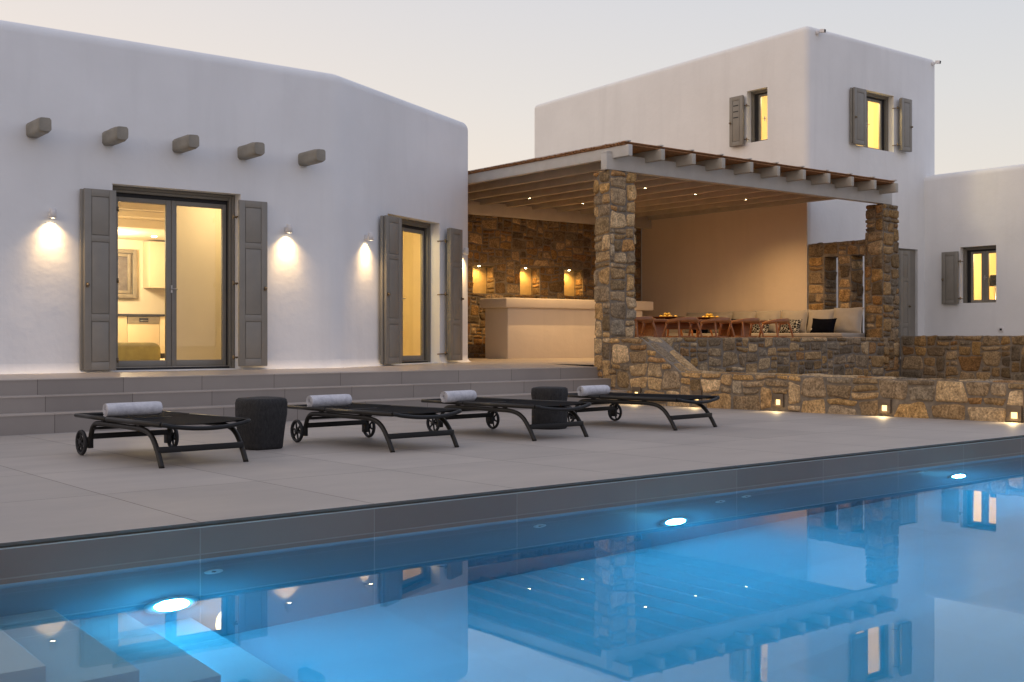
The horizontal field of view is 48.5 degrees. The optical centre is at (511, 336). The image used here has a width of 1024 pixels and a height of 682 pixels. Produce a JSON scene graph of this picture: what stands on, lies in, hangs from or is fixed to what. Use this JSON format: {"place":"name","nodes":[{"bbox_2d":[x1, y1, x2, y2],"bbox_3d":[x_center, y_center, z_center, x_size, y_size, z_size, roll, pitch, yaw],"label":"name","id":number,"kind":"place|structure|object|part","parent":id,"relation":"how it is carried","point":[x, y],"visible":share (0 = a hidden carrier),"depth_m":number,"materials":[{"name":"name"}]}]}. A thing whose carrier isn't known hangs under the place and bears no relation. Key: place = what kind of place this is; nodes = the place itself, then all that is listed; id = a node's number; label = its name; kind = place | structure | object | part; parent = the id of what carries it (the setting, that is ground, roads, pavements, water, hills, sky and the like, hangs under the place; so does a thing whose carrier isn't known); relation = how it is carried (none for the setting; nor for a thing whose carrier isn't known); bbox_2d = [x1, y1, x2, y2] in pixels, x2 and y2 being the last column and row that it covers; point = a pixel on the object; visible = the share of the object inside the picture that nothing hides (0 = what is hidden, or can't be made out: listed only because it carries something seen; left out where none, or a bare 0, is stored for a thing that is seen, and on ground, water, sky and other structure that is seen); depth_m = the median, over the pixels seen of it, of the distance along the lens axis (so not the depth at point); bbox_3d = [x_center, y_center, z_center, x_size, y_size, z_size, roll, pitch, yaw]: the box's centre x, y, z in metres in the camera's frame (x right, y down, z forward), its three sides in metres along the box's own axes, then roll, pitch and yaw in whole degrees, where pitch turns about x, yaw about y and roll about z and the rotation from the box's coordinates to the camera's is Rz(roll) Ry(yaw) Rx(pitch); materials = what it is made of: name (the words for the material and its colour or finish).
{"place":"outdoors","nodes":[
{"label":"outdoors","id":0,"kind":"place"},
{"bbox_2d":[0,456,1023,681],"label":"water","id":1,"kind":"structure","parent":0,"point":[917,575],"depth_m":4.80,"materials":[{"name":"blue liquid"}]},
{"bbox_2d":[0,404,1023,545],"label":"pool deck","id":2,"kind":"structure","parent":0,"point":[55,486],"depth_m":8.69,"materials":[{"name":"ceramic"}]},
{"bbox_2d":[74,410,251,468],"bbox_3d":[-2.819,0.802,9.112,0.824,0.348,1.821,0,-1,-40],"label":"sun lounger","id":3,"kind":"object","parent":2,"relation":"on","point":[170,421],"visible":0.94,"depth_m":8.87,"materials":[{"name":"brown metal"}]},
{"bbox_2d":[103,401,162,416],"bbox_3d":[-3.105,0.590,9.320,0.460,0.113,0.119,0,0,-41],"label":"rolled towel","id":4,"kind":"object","parent":3,"relation":"on","point":[132,409],"visible":1,"depth_m":9.27,"materials":[{"name":"fabric"}]},
{"bbox_2d":[235,396,287,449],"bbox_3d":[-2.178,0.747,9.877,0.395,0.447,0.393,0,0,-44],"label":"stone stool","id":5,"kind":"object","parent":2,"relation":"on","point":[264,429],"visible":0.97,"depth_m":9.72,"materials":[{"name":"black stone"}]},
{"bbox_2d":[0,366,627,435],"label":"terrace steps","id":6,"kind":"structure","parent":2,"relation":"on","point":[40,405],"depth_m":13.79,"materials":[{"name":"concrete"}]},
{"bbox_2d":[287,402,461,452],"bbox_3d":[-1.259,0.801,10.243,0.824,0.348,1.821,0,-1,-40],"label":"sun lounger","id":7,"kind":"object","parent":2,"relation":"on","point":[366,411],"visible":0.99,"depth_m":10.07,"materials":[{"name":"brown metal"}]},
{"bbox_2d":[306,394,351,406],"bbox_3d":[-1.694,0.591,10.551,0.440,0.114,0.116,0,0,-44],"label":"rolled towel","id":8,"kind":"object","parent":7,"relation":"on","point":[334,400],"visible":1,"depth_m":10.50,"materials":[{"name":"fabric"}]},
{"bbox_2d":[421,397,590,440],"bbox_3d":[-0.073,0.802,11.270,0.824,0.348,1.821,0,-1,-41],"label":"sun lounger","id":9,"kind":"object","parent":2,"relation":"on","point":[491,404],"visible":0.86,"depth_m":11.02,"materials":[{"name":"brown metal"}]},
{"bbox_2d":[440,390,476,402],"bbox_3d":[-0.532,0.589,11.331,0.118,0.114,0.400,0,0,44],"label":"rolled towel","id":10,"kind":"object","parent":9,"relation":"on","point":[456,396],"visible":1,"depth_m":11.26,"materials":[{"name":"fabric"}]},
{"bbox_2d":[0,437,1021,547],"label":"deck edge joint","id":11,"kind":"object","parent":2,"relation":"on","point":[451,498],"visible":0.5,"depth_m":6.49,"materials":[{"name":"grey concrete"}]},
{"bbox_2d":[531,386,567,429],"bbox_3d":[0.400,0.751,12.072,0.361,0.442,0.361,0,0,32],"label":"stone stool","id":12,"kind":"object","parent":2,"relation":"on","point":[539,416],"visible":0.73,"depth_m":11.92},
{"bbox_2d":[567,392,719,430],"bbox_3d":[1.356,0.803,12.435,0.824,0.348,1.821,0,-1,-43],"label":"sun lounger","id":13,"kind":"object","parent":2,"relation":"on","point":[627,398],"visible":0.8,"depth_m":12.18,"materials":[{"name":"brown metal"}]},
{"bbox_2d":[577,385,609,395],"bbox_3d":[0.902,0.590,12.565,0.420,0.114,0.118,0,0,-42],"label":"rolled towel","id":14,"kind":"object","parent":13,"relation":"on","point":[593,390],"visible":0.99,"depth_m":12.50,"materials":[{"name":"fabric"}]},
{"bbox_2d":[594,336,1023,422],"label":"garden wall","id":15,"kind":"structure","parent":2,"relation":"on","point":[651,365],"depth_m":14.55,"materials":[{"name":"stone"}]},
{"bbox_2d":[632,387,640,392],"bbox_3d":[1.859,0.830,16.978,0.032,0.170,0.170,0,0,-38],"label":"recessed light","id":16,"kind":"object","parent":15,"relation":"attached to","point":[636,389],"visible":0.38,"depth_m":16.96,"materials":[{"name":"grey metal"}]},
{"bbox_2d":[692,390,701,400],"bbox_3d":[2.606,0.830,16.034,0.032,0.170,0.170,0,0,-38],"label":"recessed light","id":17,"kind":"object","parent":15,"relation":"attached to","point":[697,392],"visible":0.38,"depth_m":16.00,"materials":[{"name":"grey metal"}]},
{"bbox_2d":[772,394,783,406],"bbox_3d":[3.491,0.830,14.915,0.032,0.170,0.170,0,0,-38],"label":"recessed light","id":18,"kind":"object","parent":15,"relation":"attached to","point":[777,400],"visible":1,"depth_m":14.91,"materials":[{"name":"grey metal"}]},
{"bbox_2d":[878,399,891,413],"bbox_3d":[4.477,0.830,13.668,0.032,0.170,0.170,0,0,-38],"label":"recessed light","id":19,"kind":"object","parent":15,"relation":"attached to","point":[884,405],"visible":1,"depth_m":13.65,"materials":[{"name":"grey metal"}]},
{"bbox_2d":[1006,405,1022,420],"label":"recessed light","id":20,"kind":"object","parent":15,"relation":"attached to","point":[1014,412],"visible":1,"depth_m":12.39,"materials":[{"name":"grey metal"}]},
{"bbox_2d":[0,437,1023,584],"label":"pool wall","id":21,"kind":"structure","parent":0,"point":[31,563],"depth_m":6.48,"materials":[{"name":"tile"}]},
{"bbox_2d":[0,455,1023,586],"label":"pool lining","id":22,"kind":"object","parent":21,"relation":"attached to","point":[66,577],"depth_m":6.48,"materials":[{"name":"tile"}]},
{"bbox_2d":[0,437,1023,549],"bbox_3d":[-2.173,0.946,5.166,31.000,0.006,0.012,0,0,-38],"label":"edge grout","id":23,"kind":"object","parent":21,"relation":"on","point":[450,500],"visible":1,"depth_m":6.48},
{"bbox_2d":[0,0,1023,174],"label":"sky","id":24,"kind":"structure","parent":0,"point":[486,66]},
{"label":"planting bed","id":25,"kind":"structure","parent":0,"visible":0},
{"bbox_2d":[901,335,1023,380],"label":"return wall","id":26,"kind":"structure","parent":25,"relation":"on","point":[987,357],"depth_m":21.18,"materials":[{"name":"stone"}]},
{"label":"ground","id":27,"kind":"structure","parent":0,"visible":0},
{"bbox_2d":[0,356,900,378],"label":"terrace","id":28,"kind":"structure","parent":27,"relation":"on","point":[482,363],"depth_m":16.02,"materials":[{"name":"ceramic"}]},
{"bbox_2d":[0,20,470,373],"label":"white house","id":29,"kind":"structure","parent":28,"relation":"on","point":[216,174],"depth_m":15.44,"materials":[{"name":"paint"}]},
{"bbox_2d":[48,208,55,218],"bbox_3d":[-5.558,-1.493,13.749,0.080,0.118,0.134,0,0,-38],"label":"wall lamp","id":30,"kind":"object","parent":29,"relation":"attached to","point":[51,212],"visible":1,"depth_m":13.70,"materials":[{"name":"white metal"}]},
{"bbox_2d":[118,249,136,297],"bbox_3d":[-8.001,-1.285,22.921,0.880,0.990,0.085,0,0,-38],"label":"picture frame","id":31,"kind":"object","parent":29,"relation":"attached to","point":[124,272],"depth_m":23.08,"materials":[{"name":"white wood"}]},
{"bbox_2d":[118,342,159,360],"bbox_3d":[-6.610,0.258,17.083,2.420,0.345,1.000,0,0,-38],"label":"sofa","id":32,"kind":"object","parent":29,"relation":"in","point":[132,351],"visible":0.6,"depth_m":17.23,"materials":[{"name":"beige fabric"}]},
{"bbox_2d":[118,314,164,357],"bbox_3d":[-7.030,-0.014,23.322,4.700,0.888,0.650,0,0,-38],"label":"kitchen counter","id":33,"kind":"object","parent":29,"relation":"in","point":[122,327],"visible":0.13,"depth_m":22.76,"materials":[{"name":"beige paint"}]},
{"bbox_2d":[127,317,158,344],"bbox_3d":[-7.507,-0.038,22.893,0.640,0.733,0.573,0,0,-38],"label":"dishwasher","id":34,"kind":"object","parent":33,"relation":"in","point":[142,329],"visible":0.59,"depth_m":22.68,"materials":[{"name":"beige paint"}]},
{"bbox_3d":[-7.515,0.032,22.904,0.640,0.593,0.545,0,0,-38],"label":"door","id":35,"kind":"part","parent":34,"relation":"part of","materials":[{"name":"beige paint"}]},
{"bbox_2d":[143,241,164,288],"bbox_3d":[-6.363,-1.470,24.034,2.770,0.940,0.360,0,0,-38],"label":"wall cabinet","id":36,"kind":"object","parent":29,"relation":"attached to","point":[154,264],"depth_m":23.15,"materials":[{"name":"beige paint"}]},
{"bbox_2d":[285,224,291,232],"bbox_3d":[-3.085,-1.493,15.704,0.080,0.118,0.134,0,0,-38],"label":"wall lamp","id":37,"kind":"object","parent":29,"relation":"attached to","point":[288,228],"visible":1,"depth_m":15.65,"materials":[{"name":"white metal"}]},
{"bbox_2d":[364,232,372,240],"bbox_3d":[-2.119,-1.489,16.872,0.134,0.118,0.080,0,0,25],"label":"wall lamp","id":38,"kind":"object","parent":29,"relation":"attached to","point":[369,237],"visible":1,"depth_m":16.84,"materials":[{"name":"white metal"}]},
{"bbox_2d":[463,248,468,254],"bbox_3d":[-0.816,-1.486,19.703,0.134,0.118,0.080,0,0,25],"label":"wall lamp","id":39,"kind":"object","parent":29,"relation":"attached to","point":[465,251],"visible":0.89,"depth_m":19.66,"materials":[{"name":"white metal"}]},
{"bbox_2d":[468,214,640,357],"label":"niche wall","id":40,"kind":"structure","parent":28,"relation":"on","point":[504,252],"depth_m":24.92,"materials":[{"name":"stone"}]},
{"bbox_2d":[480,298,652,358],"bbox_3d":[1.232,-0.164,24.239,4.140,1.241,0.900,0,0,-38],"label":"bar counter","id":41,"kind":"object","parent":28,"relation":"on","point":[523,328],"visible":0.66,"depth_m":23.26,"materials":[{"name":"white paint"}]},
{"bbox_2d":[593,170,636,376],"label":"stone column","id":42,"kind":"structure","parent":28,"relation":"on","point":[614,191],"depth_m":17.55,"materials":[{"name":"brown stone"}]},
{"bbox_2d":[468,140,897,228],"bbox_3d":[2.299,-2.768,22.406,7.600,0.435,7.500,0,0,-38],"label":"pergola","id":43,"kind":"object","parent":42,"relation":"on","point":[558,187],"visible":0.84,"depth_m":20.82,"materials":[{"name":"paint"}]},
{"bbox_2d":[634,316,657,336],"bbox_3d":[2.097,0.047,18.989,0.627,0.785,0.544,0,0,-44],"label":"dining chair","id":44,"kind":"object","parent":28,"relation":"on","point":[645,319],"visible":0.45,"depth_m":18.80,"materials":[{"name":"brown wood"}]},
{"bbox_2d":[662,317,702,336],"bbox_3d":[2.955,0.047,19.718,0.627,0.785,0.544,0,0,-33],"label":"dining chair","id":45,"kind":"object","parent":28,"relation":"on","point":[691,320],"visible":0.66,"depth_m":19.54,"materials":[{"name":"brown wood"}]},
{"bbox_2d":[680,329,712,336],"bbox_3d":[3.642,0.047,22.480,0.627,0.785,0.544,0,0,-40],"label":"dining chair","id":46,"kind":"object","parent":28,"relation":"on","point":[697,333],"visible":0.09,"depth_m":22.54,"materials":[{"name":"brown wood"}]},
{"bbox_2d":[635,319,764,336],"bbox_3d":[3.447,0.061,21.236,3.650,0.751,1.000,0,0,-38],"label":"dining table","id":47,"kind":"object","parent":28,"relation":"on","point":[660,327],"visible":0.26,"depth_m":20.95,"materials":[{"name":"brown wood"}]},
{"bbox_2d":[653,317,679,318],"bbox_3d":[2.843,-0.342,20.669,0.620,0.051,0.620,0,0,-38],"label":"fruit platter","id":48,"kind":"object","parent":47,"relation":"on","point":[665,317],"visible":0.45,"depth_m":20.46,"materials":[{"name":"red wood"}]},
{"bbox_2d":[697,317,721,319],"bbox_3d":[3.730,-0.342,21.370,0.620,0.051,0.620,0,0,-38],"label":"fruit platter","id":49,"kind":"object","parent":47,"relation":"on","point":[703,318],"visible":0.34,"depth_m":21.14,"materials":[{"name":"red wood"}]},
{"bbox_2d":[697,317,734,336],"bbox_3d":[3.618,0.047,20.192,0.627,0.785,0.544,0,0,-42],"label":"dining chair","id":50,"kind":"object","parent":28,"relation":"on","point":[723,320],"visible":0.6,"depth_m":20.00,"materials":[{"name":"brown wood"}]},
{"bbox_2d":[535,26,934,369],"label":"tower house","id":51,"kind":"structure","parent":28,"relation":"on","point":[806,96],"depth_m":25.10,"materials":[{"name":"beige paint"}]},
{"bbox_2d":[751,89,766,141],"bbox_3d":[5.390,-4.737,24.446,0.120,1.115,0.545,0,0,-38],"label":"window frame","id":52,"kind":"structure","parent":51,"relation":"in","point":[756,96],"depth_m":24.60,"materials":[{"name":"beige paint"}]},
{"bbox_2d":[815,29,825,34],"bbox_3d":[6.362,-6.286,23.436,0.205,0.116,0.103,0,0,31],"label":"security camera","id":53,"kind":"object","parent":51,"relation":"attached to","point":[817,32],"visible":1,"depth_m":23.42,"materials":[{"name":"white plastic"}]},
{"bbox_2d":[856,93,887,150],"bbox_3d":[7.783,-4.710,24.906,1.395,1.240,0.120,0,0,-38],"label":"window frame","id":54,"kind":"structure","parent":51,"relation":"in","point":[882,100],"depth_m":25.23,"materials":[{"name":"beige paint"}]},
{"bbox_2d":[899,249,914,355],"bbox_3d":[8.846,-0.772,25.605,0.740,2.396,0.038,0,0,-38],"label":"door","id":55,"kind":"structure","parent":51,"relation":"in","point":[912,252],"depth_m":25.76,"materials":[{"name":"beige wood"}]},
{"bbox_2d":[931,60,940,65],"bbox_3d":[9.735,-6.286,26.102,0.205,0.116,0.103,0,0,31],"label":"security camera","id":56,"kind":"object","parent":51,"relation":"attached to","point":[933,63],"visible":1,"depth_m":26.09,"materials":[{"name":"white plastic"}]},
{"bbox_2d":[726,318,763,336],"bbox_3d":[4.250,0.047,20.742,0.627,0.785,0.544,0,0,-35],"label":"dining chair","id":57,"kind":"object","parent":28,"relation":"on","point":[752,321],"visible":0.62,"depth_m":20.56,"materials":[{"name":"brown wood"}]},
{"bbox_2d":[666,333,864,337],"bbox_3d":[4.716,0.188,24.375,0.755,0.536,6.110,0,0,-38],"label":"built in bench","id":58,"kind":"object","parent":28,"relation":"on","point":[804,335],"visible":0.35,"depth_m":22.45,"materials":[{"name":"beige concrete"}]},
{"bbox_2d":[684,312,708,332],"bbox_3d":[4.133,-0.307,25.450,0.204,0.514,0.673,14,-9,-39],"label":"cushion","id":59,"kind":"object","parent":58,"relation":"on","point":[695,315],"visible":0.22,"depth_m":25.46,"materials":[{"name":"beige fabric"}]},
{"bbox_2d":[707,311,732,332],"bbox_3d":[4.551,-0.303,24.938,0.206,0.523,0.673,17,-10,-38],"label":"cushion","id":60,"kind":"object","parent":58,"relation":"on","point":[725,314],"visible":0.28,"depth_m":24.86,"materials":[{"name":"beige fabric"}]},
{"bbox_2d":[732,310,756,318],"bbox_3d":[4.958,-0.311,24.415,0.206,0.520,0.673,15,-9,-35],"label":"cushion","id":61,"kind":"object","parent":58,"relation":"on","point":[741,315],"visible":0.4,"depth_m":24.34,"materials":[{"name":"beige fabric"}]},
{"bbox_2d":[750,319,770,332],"bbox_3d":[5.147,-0.216,23.727,0.156,0.317,0.560,25,-15,-36],"label":"patterned pillow","id":62,"kind":"object","parent":58,"relation":"on","point":[756,328],"visible":0.38,"depth_m":23.62,"materials":[{"name":"fabric"}]},
{"bbox_2d":[756,310,781,332],"bbox_3d":[5.362,-0.306,23.895,0.205,0.522,0.673,14,-9,-38],"label":"cushion","id":63,"kind":"object","parent":58,"relation":"on","point":[766,315],"visible":0.55,"depth_m":23.75,"materials":[{"name":"beige fabric"}]},
{"bbox_2d":[779,319,801,332],"bbox_3d":[5.642,-0.213,23.094,0.160,0.312,0.560,24,-13,-32],"label":"patterned pillow","id":64,"kind":"object","parent":58,"relation":"on","point":[795,326],"visible":0.68,"depth_m":22.96,"materials":[{"name":"fabric"}]},
{"bbox_2d":[782,310,808,332],"bbox_3d":[5.791,-0.312,23.370,0.199,0.516,0.673,17,-11,-39],"label":"cushion","id":65,"kind":"object","parent":58,"relation":"on","point":[797,315],"visible":0.56,"depth_m":23.21,"materials":[{"name":"beige fabric"}]},
{"bbox_2d":[806,309,833,332],"bbox_3d":[6.200,-0.308,22.846,0.204,0.520,0.673,15,-8,-34],"label":"cushion","id":66,"kind":"object","parent":58,"relation":"on","point":[822,314],"visible":0.52,"depth_m":22.82,"materials":[{"name":"beige fabric"}]},
{"bbox_2d":[810,318,836,332],"bbox_3d":[6.134,-0.221,22.421,0.164,0.330,0.560,26,-17,-38],"label":"black pillow","id":67,"kind":"object","parent":58,"relation":"on","point":[823,325],"visible":0.97,"depth_m":22.34,"materials":[{"name":"fabric"}]},
{"bbox_2d":[834,307,863,333],"bbox_3d":[6.591,-0.321,22.346,0.209,0.536,0.673,14,-9,-39],"label":"cushion","id":68,"kind":"object","parent":58,"relation":"on","point":[848,320],"visible":0.88,"depth_m":22.24,"materials":[{"name":"beige fabric"}]},
{"bbox_2d":[758,318,793,337],"bbox_3d":[4.921,0.047,21.222,0.627,0.785,0.544,0,0,-44],"label":"dining chair","id":69,"kind":"object","parent":28,"relation":"on","point":[782,321],"visible":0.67,"depth_m":21.04,"materials":[{"name":"brown wood"}]},
{"bbox_2d":[658,337,899,376],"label":"parapet wall","id":70,"kind":"structure","parent":28,"relation":"on","point":[864,356],"depth_m":20.12,"materials":[{"name":"stone"}]},
{"bbox_2d":[808,239,866,336],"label":"slotted wall","id":71,"kind":"structure","parent":28,"relation":"on","point":[822,272],"depth_m":22.75,"materials":[{"name":"stone"}]},
{"bbox_2d":[865,204,899,368],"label":"stone column","id":72,"kind":"structure","parent":28,"relation":"on","point":[881,270],"depth_m":22.01,"materials":[{"name":"brown stone"}]},
{"bbox_2d":[900,164,1023,376],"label":"wing house","id":73,"kind":"structure","parent":27,"relation":"on","point":[973,230],"depth_m":25.07,"materials":[{"name":"white paint"}]},
{"bbox_2d":[963,246,995,302],"bbox_3d":[10.339,-1.367,25.023,0.120,1.235,0.827,0,0,-38],"label":"window frame","id":74,"kind":"structure","parent":73,"relation":"in","point":[968,253],"depth_m":25.18,"materials":[{"name":"beige paint"}]},
{"bbox_2d":[989,275,995,298],"bbox_3d":[11.002,-0.489,25.909,0.300,1.841,0.300,0,0,-38],"label":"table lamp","id":75,"kind":"object","parent":73,"relation":"in","point":[992,280],"visible":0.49,"depth_m":25.83,"materials":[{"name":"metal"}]},
{"bbox_2d":[998,327,1003,331],"bbox_3d":[10.526,-0.163,24.493,0.024,0.105,0.110,0,0,-38],"label":"outdoor socket","id":76,"kind":"object","parent":73,"relation":"attached to","point":[1000,329],"visible":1,"depth_m":24.48,"materials":[{"name":"white plastic"}]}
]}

